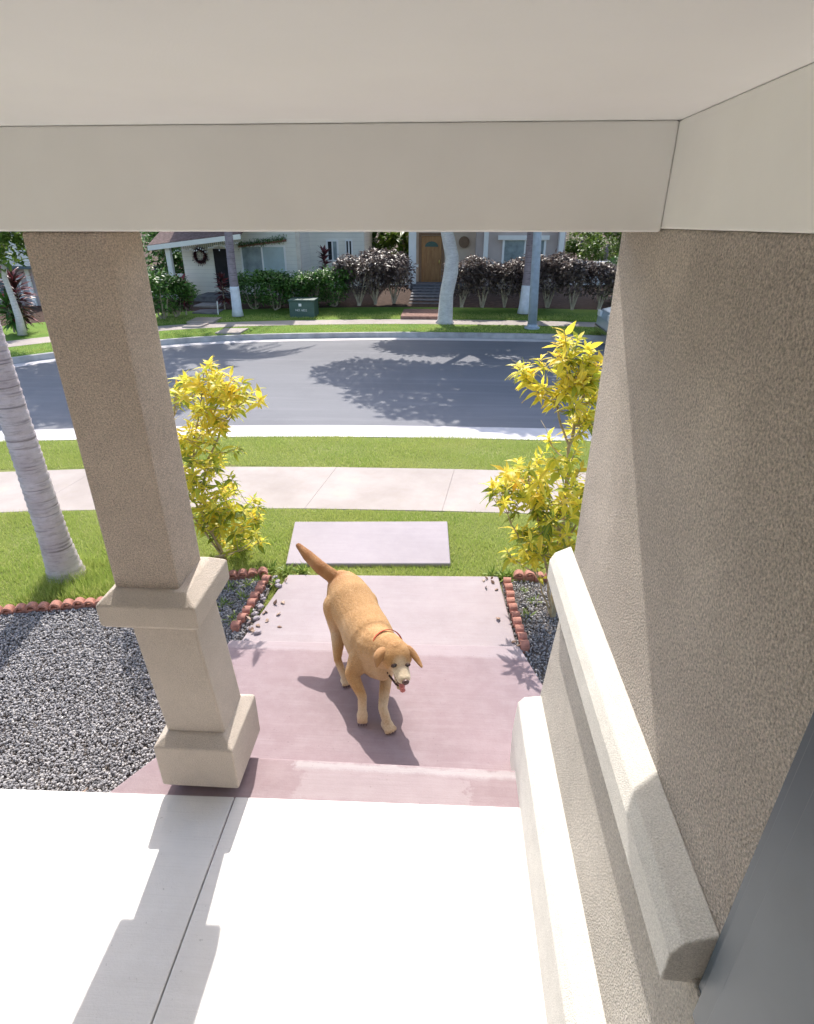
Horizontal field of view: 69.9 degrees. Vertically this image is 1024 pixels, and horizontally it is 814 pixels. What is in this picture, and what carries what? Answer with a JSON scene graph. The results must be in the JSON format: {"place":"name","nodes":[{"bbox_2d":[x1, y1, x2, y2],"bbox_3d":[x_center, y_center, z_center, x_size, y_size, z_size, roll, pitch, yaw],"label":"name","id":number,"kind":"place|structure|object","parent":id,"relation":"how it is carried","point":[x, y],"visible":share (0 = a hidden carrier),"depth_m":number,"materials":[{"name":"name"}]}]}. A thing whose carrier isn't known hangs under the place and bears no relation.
{"place":"outdoors","nodes":[
{"label":"outdoors","id":0,"kind":"place"},
{"bbox_2d":[0,789,233,1023],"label":"porch floor","id":1,"kind":"structure","parent":0,"point":[100,892],"depth_m":2.59,"materials":[{"name":"concrete"}]},
{"bbox_2d":[0,578,272,792],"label":"gravel bed left of path","id":2,"kind":"object","parent":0,"point":[107,769],"visible":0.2,"depth_m":4.03,"materials":[{"name":"grey gravel"}]},
{"bbox_2d":[1,604,14,614],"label":"edging brick","id":3,"kind":"object","parent":2,"relation":"on","point":[7,609],"visible":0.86,"depth_m":4.96,"materials":[{"name":"brick"}]},
{"bbox_2d":[24,601,38,613],"bbox_3d":[-3.223,0.832,5.007,0.096,0.108,0.070,-6,24,-10],"label":"edging brick","id":4,"kind":"object","parent":2,"relation":"on","point":[31,606],"visible":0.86,"depth_m":4.99,"materials":[{"name":"brick"}]},
{"bbox_2d":[36,601,49,611],"bbox_3d":[-3.137,0.835,5.029,0.096,0.108,0.070,-2,28,-10],"label":"edging brick","id":5,"kind":"object","parent":2,"relation":"on","point":[43,606],"visible":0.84,"depth_m":5.01,"materials":[{"name":"brick"}]},
{"bbox_2d":[48,600,61,611],"bbox_3d":[-3.035,0.822,5.035,0.096,0.108,0.070,-3,27,-8],"label":"edging brick","id":6,"kind":"object","parent":2,"relation":"on","point":[55,604],"visible":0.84,"depth_m":5.01,"materials":[{"name":"brick"}]},
{"bbox_2d":[61,598,73,609],"bbox_3d":[-2.941,0.814,5.058,0.096,0.108,0.070,-10,29,-8],"label":"edging brick","id":7,"kind":"object","parent":2,"relation":"on","point":[67,604],"visible":0.77,"depth_m":5.04,"materials":[{"name":"brick"}]},
{"bbox_2d":[83,597,95,608],"bbox_3d":[-2.764,0.808,5.079,0.096,0.108,0.070,-10,24,-8],"label":"edging brick","id":8,"kind":"object","parent":2,"relation":"on","point":[89,602],"visible":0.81,"depth_m":5.06,"materials":[{"name":"brick"}]},
{"bbox_2d":[230,620,241,631],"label":"edging brick","id":9,"kind":"object","parent":2,"relation":"on","point":[235,625],"visible":0.88,"depth_m":4.74,"materials":[{"name":"brick"}]},
{"bbox_2d":[0,507,577,615],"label":"lawn","id":10,"kind":"structure","parent":0,"point":[361,572],"depth_m":6.14,"materials":[{"name":"green plant"}]},
{"bbox_2d":[13,603,26,614],"bbox_3d":[-3.315,0.844,5.005,0.096,0.108,0.070,-6,28,-12],"label":"edging brick","id":11,"kind":"object","parent":10,"relation":"on","point":[19,607],"visible":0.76,"depth_m":4.98,"materials":[{"name":"brick"}]},
{"bbox_2d":[0,323,86,585],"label":"palm tree","id":12,"kind":"object","parent":10,"relation":"on","point":[59,554],"visible":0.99,"depth_m":5.03,"materials":[{"name":"grey plant"}]},
{"bbox_2d":[4,547,114,606],"bbox_3d":[-2.998,0.581,5.413,1.184,0.190,0.962,2,27,3],"label":"palm grass tuft","id":13,"kind":"object","parent":10,"relation":"on","point":[90,588],"visible":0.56,"depth_m":5.32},
{"bbox_2d":[72,597,85,609],"bbox_3d":[-2.850,0.803,5.069,0.096,0.108,0.070,-6,25,-9],"label":"edging brick","id":14,"kind":"object","parent":10,"relation":"on","point":[78,602],"visible":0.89,"depth_m":5.05,"materials":[{"name":"brick"}]},
{"bbox_2d":[168,355,270,560],"bbox_3d":[-1.927,-0.369,5.455,1.529,2.222,1.000,2,27,3],"label":"yellow bush","id":15,"kind":"object","parent":10,"relation":"on","point":[214,515],"visible":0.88,"depth_m":5.26,"materials":[{"name":"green plant"}]},
{"bbox_2d":[237,569,247,579],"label":"edging brick","id":16,"kind":"object","parent":10,"relation":"on","point":[242,573],"visible":0.9,"depth_m":5.47,"materials":[{"name":"brick"}]},
{"bbox_2d":[255,560,281,573],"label":"weed","id":17,"kind":"object","parent":10,"relation":"on","point":[270,568],"visible":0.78,"depth_m":5.62,"materials":[{"name":"green plant"}]},
{"bbox_2d":[274,560,295,576],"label":"weed","id":18,"kind":"object","parent":10,"relation":"on","point":[283,569],"visible":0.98,"depth_m":5.58,"materials":[{"name":"green plant"}]},
{"bbox_2d":[287,561,309,574],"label":"weed","id":19,"kind":"object","parent":10,"relation":"on","point":[300,570],"visible":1,"depth_m":5.58,"materials":[{"name":"green plant"}]},
{"bbox_2d":[286,521,449,566],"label":"stepping slab","id":20,"kind":"structure","parent":10,"relation":"on","point":[375,544],"depth_m":6.05,"materials":[{"name":"grey concrete"}]},
{"bbox_2d":[0,467,585,513],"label":"sidewalk","id":21,"kind":"structure","parent":0,"point":[404,489],"depth_m":7.38,"materials":[{"name":"concrete"}]},
{"bbox_2d":[0,434,590,472],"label":"verge","id":22,"kind":"structure","parent":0,"point":[321,461],"depth_m":8.51,"materials":[{"name":"green plant"}]},
{"bbox_2d":[2,307,597,340],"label":"lawn","id":23,"kind":"structure","parent":0,"point":[39,330],"depth_m":20.79,"materials":[{"name":"green plant"}]},
{"bbox_2d":[0,288,30,333],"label":"cordyline","id":24,"kind":"object","parent":23,"relation":"on","point":[8,312],"visible":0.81,"depth_m":16.97,"materials":[{"name":"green plant"}]},
{"bbox_2d":[0,231,32,335],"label":"street tree","id":25,"kind":"object","parent":23,"relation":"on","point":[6,237],"visible":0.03,"depth_m":15.95,"materials":[{"name":"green plant"}]},
{"bbox_2d":[0,265,42,330],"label":"cordyline","id":26,"kind":"object","parent":23,"relation":"on","point":[13,275],"visible":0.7,"depth_m":17.13,"materials":[{"name":"red plant"}]},
{"bbox_2d":[147,265,187,318],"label":"green shrub","id":27,"kind":"object","parent":23,"relation":"on","point":[155,281],"visible":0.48,"depth_m":19.26,"materials":[{"name":"green plant"}]},
{"bbox_2d":[151,271,200,316],"bbox_3d":[-7.949,-7.469,19.968,1.662,1.500,1.859,18,32,32],"label":"green shrub","id":28,"kind":"object","parent":23,"relation":"on","point":[189,291],"visible":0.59,"depth_m":19.73,"materials":[{"name":"green plant"}]},
{"bbox_2d":[174,273,191,314],"bbox_3d":[-7.673,-7.442,19.917,0.595,1.348,0.641,10,28,20],"label":"cordyline","id":29,"kind":"object","parent":23,"relation":"on","point":[184,302],"visible":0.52,"depth_m":19.94,"materials":[{"name":"red plant"}]},
{"bbox_2d":[186,317,221,323],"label":"walk slab","id":30,"kind":"structure","parent":23,"relation":"on","point":[211,320],"depth_m":19.51,"materials":[{"name":"concrete"}]},
{"bbox_2d":[224,232,243,316],"bbox_3d":[-5.905,-9.640,18.991,5.918,6.246,5.610,2,27,3],"label":"palm tree","id":31,"kind":"object","parent":23,"relation":"on","point":[237,310],"visible":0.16,"depth_m":19.80,"materials":[{"name":"grey plant"}]},
{"bbox_2d":[249,268,294,309],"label":"green hedge shrub","id":32,"kind":"object","parent":23,"relation":"on","point":[281,277],"visible":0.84,"depth_m":20.91,"materials":[{"name":"green plant"}]},
{"bbox_2d":[270,268,315,302],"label":"green hedge shrub","id":33,"kind":"object","parent":23,"relation":"on","point":[298,278],"visible":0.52,"depth_m":20.97,"materials":[{"name":"green plant"}]},
{"bbox_2d":[288,297,318,317],"bbox_3d":[-3.644,-7.238,20.607,0.938,0.605,0.810,2,27,3],"label":"utility box","id":34,"kind":"object","parent":23,"relation":"on","point":[302,307],"visible":1,"depth_m":20.29,"materials":[{"name":"green paint"}]},
{"bbox_2d":[441,262,485,307],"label":"purple hedge shrub","id":35,"kind":"object","parent":23,"relation":"on","point":[463,271],"visible":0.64,"depth_m":20.89,"materials":[{"name":"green plant"}]},
{"bbox_2d":[461,253,504,307],"bbox_3d":[2.776,-8.428,21.164,1.642,1.921,1.746,15,30,27],"label":"purple hedge shrub","id":36,"kind":"object","parent":23,"relation":"on","point":[483,266],"visible":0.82,"depth_m":20.75,"materials":[{"name":"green plant"}]},
{"bbox_2d":[488,258,523,307],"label":"purple hedge shrub","id":37,"kind":"object","parent":23,"relation":"on","point":[508,269],"visible":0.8,"depth_m":20.89,"materials":[{"name":"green plant"}]},
{"bbox_2d":[517,232,532,313],"bbox_3d":[4.213,-9.925,19.629,4.569,6.147,4.764,2,27,3],"label":"palm tree","id":38,"kind":"object","parent":23,"relation":"on","point":[523,308],"visible":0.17,"depth_m":20.32,"materials":[{"name":"grey plant"}]},
{"bbox_2d":[552,252,598,309],"bbox_3d":[5.914,-8.196,20.691,1.746,1.931,1.778,-22,34,-36],"label":"purple hedge shrub","id":39,"kind":"object","parent":23,"relation":"on","point":[576,272],"visible":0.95,"depth_m":20.27,"materials":[{"name":"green plant"}]},
{"bbox_2d":[581,259,616,309],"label":"purple hedge shrub","id":40,"kind":"object","parent":23,"relation":"on","point":[607,272],"visible":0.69,"depth_m":20.31,"materials":[{"name":"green plant"}]},
{"bbox_2d":[6,319,595,346],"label":"sidewalk","id":41,"kind":"structure","parent":0,"point":[21,342],"depth_m":19.36,"materials":[{"name":"concrete"}]},
{"bbox_2d":[182,323,208,328],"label":"walk slab","id":42,"kind":"structure","parent":41,"relation":"on","point":[195,325],"depth_m":18.69,"materials":[{"name":"concrete"}]},
{"bbox_2d":[0,324,604,430],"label":"road","id":43,"kind":"structure","parent":0,"point":[452,383],"depth_m":12.95,"materials":[{"name":"grey asphalt"}]},
{"bbox_2d":[0,425,590,435],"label":"gutter","id":44,"kind":"object","parent":43,"relation":"on","point":[366,428],"visible":0.27,"depth_m":10.00,"materials":[{"name":"concrete"}]},
{"bbox_2d":[0,430,591,442],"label":"kerb","id":45,"kind":"structure","parent":43,"relation":"on","point":[332,433],"depth_m":9.36,"materials":[{"name":"concrete"}]},
{"bbox_2d":[12,332,605,363],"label":"kerb","id":46,"kind":"structure","parent":43,"relation":"on","point":[32,357],"depth_m":17.73,"materials":[{"name":"concrete"}]},
{"bbox_2d":[13,337,605,366],"bbox_3d":[2.176,-1.679,10.526,46.674,0.001,17.360,-3,27,-6],"label":"gutter","id":47,"kind":"object","parent":43,"relation":"on","point":[300,339],"visible":0.65,"depth_m":17.49,"materials":[{"name":"concrete"}]},
{"bbox_2d":[594,307,610,336],"bbox_3d":[7.873,-5.689,16.958,4.300,1.450,1.750,2,27,3],"label":"parked car","id":48,"kind":"object","parent":43,"relation":"on","point":[601,325],"visible":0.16,"depth_m":17.31,"materials":[{"name":"silver metal"}]},
{"bbox_2d":[8,323,600,356],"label":"verge","id":49,"kind":"structure","parent":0,"point":[324,329],"depth_m":18.23,"materials":[{"name":"green plant"}]},
{"bbox_2d":[215,328,248,333],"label":"walk slab","id":50,"kind":"structure","parent":49,"relation":"on","point":[232,330],"depth_m":17.84,"materials":[{"name":"concrete"}]},
{"bbox_2d":[436,232,458,324],"bbox_3d":[2.971,-9.653,16.581,12.095,8.572,10.540,2,27,3],"label":"street tree","id":51,"kind":"object","parent":49,"relation":"on","point":[445,309],"visible":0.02,"depth_m":18.62,"materials":[{"name":"white plant"}]},
{"bbox_2d":[524,232,541,329],"bbox_3d":[3.755,-8.179,16.355,0.513,6.164,2.285,6,27,11],"label":"street lamp","id":52,"kind":"object","parent":49,"relation":"on","point":[534,288],"visible":0.37,"depth_m":17.81,"materials":[{"name":"grey metal"}]},
{"bbox_2d":[0,244,613,325],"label":"garden soil","id":53,"kind":"structure","parent":0,"point":[559,301],"depth_m":22.88,"materials":[{"name":"brown soil"}]},
{"bbox_2d":[0,232,40,305],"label":"house","id":54,"kind":"structure","parent":53,"relation":"on","point":[27,270],"depth_m":20.88,"materials":[{"name":"white paint"}]},
{"bbox_2d":[140,232,185,280],"bbox_3d":[-11.745,-11.709,27.455,4.658,3.995,3.480,2,27,3],"label":"tree","id":55,"kind":"object","parent":53,"relation":"on","point":[176,255],"visible":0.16,"depth_m":26.69,"materials":[{"name":"green plant"}]},
{"bbox_2d":[192,292,230,314],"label":"entry steps","id":56,"kind":"structure","parent":53,"relation":"on","point":[206,299],"depth_m":22.27,"materials":[{"name":"concrete"}]},
{"bbox_2d":[213,272,230,308],"bbox_3d":[-6.732,-8.078,21.232,0.709,1.313,0.663,2,27,3],"label":"cordyline","id":57,"kind":"object","parent":53,"relation":"on","point":[221,280],"visible":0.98,"depth_m":21.20,"materials":[{"name":"red plant"}]},
{"bbox_2d":[237,268,276,308],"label":"green hedge shrub","id":58,"kind":"object","parent":53,"relation":"on","point":[249,283],"visible":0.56,"depth_m":21.12,"materials":[{"name":"green plant"}]},
{"bbox_2d":[147,232,376,297],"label":"house","id":59,"kind":"structure","parent":53,"relation":"on","point":[296,251],"depth_m":23.76,"materials":[{"name":"beige paint"}]},
{"bbox_2d":[192,246,207,265],"bbox_3d":[-8.298,-10.261,23.330,0.736,0.812,0.307,2,27,3],"label":"wreath","id":60,"kind":"object","parent":59,"relation":"attached to","point":[205,257],"visible":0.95,"depth_m":23.33,"materials":[{"name":"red plant"}]},
{"bbox_2d":[213,249,229,286],"bbox_3d":[-7.471,-9.852,23.546,0.557,1.440,0.055,2,27,3],"label":"screen door","id":61,"kind":"structure","parent":59,"relation":"in","point":[220,257],"depth_m":23.44,"materials":[{"name":"black metal"}]},
{"bbox_2d":[236,233,286,249],"bbox_3d":[-5.871,-10.908,23.516,2.134,0.626,0.402,2,27,3],"label":"garland","id":62,"kind":"object","parent":59,"relation":"attached to","point":[261,243],"visible":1,"depth_m":23.48,"materials":[{"name":"green plant"}]},
{"bbox_2d":[240,245,287,276],"bbox_3d":[-5.876,-10.275,23.912,1.857,1.224,0.080,2,27,3],"label":"window","id":63,"kind":"structure","parent":59,"relation":"in","point":[273,257],"depth_m":23.85,"materials":[{"name":"grey glass"}]},
{"bbox_2d":[326,240,338,260],"bbox_3d":[-3.318,-11.653,25.962,0.534,0.876,0.080,2,27,3],"label":"window","id":64,"kind":"structure","parent":59,"relation":"in","point":[333,244],"depth_m":25.93,"materials":[{"name":"white paint"}]},
{"bbox_2d":[345,240,352,259],"bbox_3d":[-2.580,-11.666,25.905,0.315,0.804,0.080,2,27,3],"label":"window","id":65,"kind":"structure","parent":59,"relation":"in","point":[348,243],"depth_m":25.84,"materials":[{"name":"white paint"}]},
{"bbox_2d":[288,267,332,305],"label":"green hedge shrub","id":66,"kind":"object","parent":53,"relation":"on","point":[315,275],"visible":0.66,"depth_m":21.21,"materials":[{"name":"green plant"}]},
{"bbox_2d":[316,245,331,291],"bbox_3d":[-3.360,-9.930,23.869,0.744,1.875,0.699,-17,31,-30],"label":"cordyline","id":67,"kind":"object","parent":53,"relation":"on","point":[324,256],"visible":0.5,"depth_m":23.61,"materials":[{"name":"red plant"}]},
{"bbox_2d":[312,264,355,306],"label":"green hedge shrub","id":68,"kind":"object","parent":53,"relation":"on","point":[334,286],"visible":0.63,"depth_m":21.46,"materials":[{"name":"green plant"}]},
{"bbox_2d":[331,252,380,305],"bbox_3d":[-1.899,-8.686,21.727,1.864,1.883,1.692,2,27,3],"label":"purple hedge shrub","id":69,"kind":"object","parent":53,"relation":"on","point":[344,262],"visible":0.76,"depth_m":21.32,"materials":[{"name":"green plant"}]},
{"bbox_2d":[354,247,392,304],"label":"purple hedge shrub","id":70,"kind":"object","parent":53,"relation":"on","point":[375,258],"visible":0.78,"depth_m":21.53,"materials":[{"name":"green plant"}]},
{"bbox_2d":[372,232,391,251],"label":"banana plant","id":71,"kind":"object","parent":53,"relation":"on","point":[377,245],"visible":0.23,"depth_m":28.57,"materials":[{"name":"green plant"}]},
{"bbox_2d":[372,232,405,256],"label":"banana plant","id":72,"kind":"object","parent":53,"relation":"on","point":[389,241],"visible":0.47,"depth_m":28.41,"materials":[{"name":"green plant"}]},
{"bbox_2d":[373,248,417,303],"bbox_3d":[-0.517,-9.020,22.288,1.856,1.986,1.896,-5,27,-10],"label":"purple hedge shrub","id":73,"kind":"object","parent":53,"relation":"on","point":[399,268],"visible":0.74,"depth_m":21.95,"materials":[{"name":"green plant"}]},
{"bbox_2d":[384,232,408,258],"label":"banana plant","id":74,"kind":"object","parent":53,"relation":"on","point":[403,246],"visible":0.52,"depth_m":28.48,"materials":[{"name":"green plant"}]},
{"bbox_2d":[408,286,439,303],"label":"entry steps","id":75,"kind":"structure","parent":53,"relation":"on","point":[424,292],"depth_m":24.28,"materials":[{"name":"concrete"}]},
{"bbox_2d":[409,232,566,289],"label":"house","id":76,"kind":"structure","parent":53,"relation":"on","point":[427,253],"depth_m":25.79,"materials":[{"name":"white paint"}]},
{"bbox_2d":[421,236,441,281],"bbox_3d":[1.109,-11.441,26.473,0.914,2.013,0.138,2,27,3],"label":"door","id":77,"kind":"structure","parent":76,"relation":"in","point":[431,248],"depth_m":26.44,"materials":[{"name":"brown wood"}]},
{"bbox_2d":[501,240,546,263],"bbox_3d":[5.116,-11.340,25.579,1.883,1.255,0.080,2,27,3],"label":"window","id":78,"kind":"structure","parent":76,"relation":"in","point":[510,248],"depth_m":25.50,"materials":[{"name":"grey glass"}]},
{"bbox_2d":[505,253,551,297],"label":"purple hedge shrub","id":79,"kind":"object","parent":53,"relation":"on","point":[544,260],"visible":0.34,"depth_m":20.91,"materials":[{"name":"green plant"}]},
{"bbox_2d":[539,249,573,307],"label":"purple hedge shrub","id":80,"kind":"object","parent":53,"relation":"on","point":[555,260],"visible":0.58,"depth_m":20.88,"materials":[{"name":"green plant"}]},
{"bbox_2d":[565,232,605,257],"bbox_3d":[9.457,-14.195,31.443,2.450,2.948,1.781,2,27,3],"label":"tree","id":81,"kind":"object","parent":53,"relation":"on","point":[573,248],"visible":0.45,"depth_m":31.04,"materials":[{"name":"green plant"}]},
{"bbox_2d":[576,232,621,260],"bbox_3d":[10.261,-13.420,29.530,3.412,3.267,2.609,2,27,3],"label":"tree","id":82,"kind":"object","parent":53,"relation":"on","point":[589,250],"visible":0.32,"depth_m":29.29,"materials":[{"name":"green plant"}]},
{"bbox_2d":[599,252,618,303],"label":"green shrub","id":83,"kind":"object","parent":53,"relation":"on","point":[614,260],"visible":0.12,"depth_m":22.00,"materials":[{"name":"green plant"}]},
{"bbox_2d":[110,757,519,873],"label":"landing slab","id":84,"kind":"structure","parent":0,"point":[269,778],"depth_m":3.12,"materials":[{"name":"concrete"}]},
{"bbox_2d":[22,231,259,787],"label":"porch column","id":85,"kind":"structure","parent":84,"relation":"on","point":[161,595],"depth_m":2.41,"materials":[{"name":"paint"}]},
{"bbox_2d":[0,120,678,231],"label":"porch beam","id":86,"kind":"structure","parent":85,"relation":"on","point":[569,176],"depth_m":1.80,"materials":[{"name":"white paint"}]},
{"bbox_2d":[0,0,813,125],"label":"porch ceiling","id":87,"kind":"structure","parent":86,"relation":"on","point":[121,62],"depth_m":1.06,"materials":[{"name":"white paint"}]},
{"bbox_2d":[153,797,546,1023],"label":"porch floor","id":88,"kind":"structure","parent":0,"point":[323,912],"depth_m":2.50,"materials":[{"name":"concrete"}]},
{"bbox_2d":[510,229,813,1023],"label":"porch wall","id":89,"kind":"structure","parent":88,"relation":"on","point":[661,722],"depth_m":1.60,"materials":[{"name":"paint"}]},
{"bbox_2d":[661,63,813,233],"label":"wall frieze","id":90,"kind":"object","parent":89,"relation":"on","point":[743,161],"depth_m":1.29,"materials":[{"name":"white paint"}]},
{"bbox_2d":[692,712,813,1023],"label":"door frame","id":91,"kind":"object","parent":89,"relation":"attached to","point":[759,969],"visible":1,"depth_m":1.07,"materials":[{"name":"grey paint"}]},
{"bbox_2d":[707,789,813,1023],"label":"door leaf","id":92,"kind":"structure","parent":91,"relation":"in","point":[770,980],"depth_m":1.04,"materials":[{"name":"grey paint"}]},
{"bbox_2d":[242,575,516,646],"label":"path slab","id":93,"kind":"structure","parent":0,"point":[444,610],"depth_m":4.99,"materials":[{"name":"concrete"}]},
{"bbox_2d":[140,232,619,244],"bbox_3d":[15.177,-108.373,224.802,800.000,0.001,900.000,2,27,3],"label":"ground","id":94,"kind":"structure","parent":0,"point":[389,234],"depth_m":146.03,"materials":[{"name":"soil"}]},
{"bbox_2d":[228,640,542,770],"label":"path slab","id":95,"kind":"structure","parent":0,"point":[453,706],"depth_m":3.82,"materials":[{"name":"concrete"}]},
{"bbox_2d":[296,543,422,733],"bbox_3d":[-0.335,0.786,4.006,0.440,0.716,1.407,-12,29,-23],"label":"dog","id":96,"kind":"object","parent":95,"relation":"on","point":[362,631],"visible":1,"depth_m":3.75},
{"bbox_2d":[401,309,437,319],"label":"entry walk","id":97,"kind":"structure","parent":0,"point":[419,314],"depth_m":20.51,"materials":[{"name":"brick"}]},
{"bbox_2d":[501,580,558,684],"bbox_3d":[1.768,1.488,3.779,2.000,0.001,3.640,2,27,3],"label":"gravel bed right of path","id":98,"kind":"object","parent":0,"point":[542,675],"visible":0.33,"depth_m":4.88,"materials":[{"name":"grey gravel"}]},
{"bbox_2d":[513,569,523,581],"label":"edging brick","id":99,"kind":"object","parent":98,"relation":"on","point":[518,574],"visible":0.95,"depth_m":5.46,"materials":[{"name":"brick"}]},
{"bbox_2d":[519,640,529,653],"bbox_3d":[0.919,1.056,4.571,0.070,0.108,0.096,-2,26,0],"label":"edging brick","id":100,"kind":"object","parent":98,"relation":"on","point":[524,645],"visible":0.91,"depth_m":4.53,"materials":[{"name":"brick"}]},
{"bbox_2d":[524,570,534,581],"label":"edging brick","id":101,"kind":"object","parent":98,"relation":"on","point":[529,575],"visible":0.91,"depth_m":5.45,"materials":[{"name":"brick"}]},
{"bbox_2d":[480,321,602,620],"bbox_3d":[1.161,-0.272,4.632,1.198,2.433,1.084,2,27,3],"label":"yellow bush","id":102,"kind":"object","parent":98,"relation":"on","point":[582,385],"visible":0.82,"depth_m":4.38,"materials":[{"name":"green plant"}]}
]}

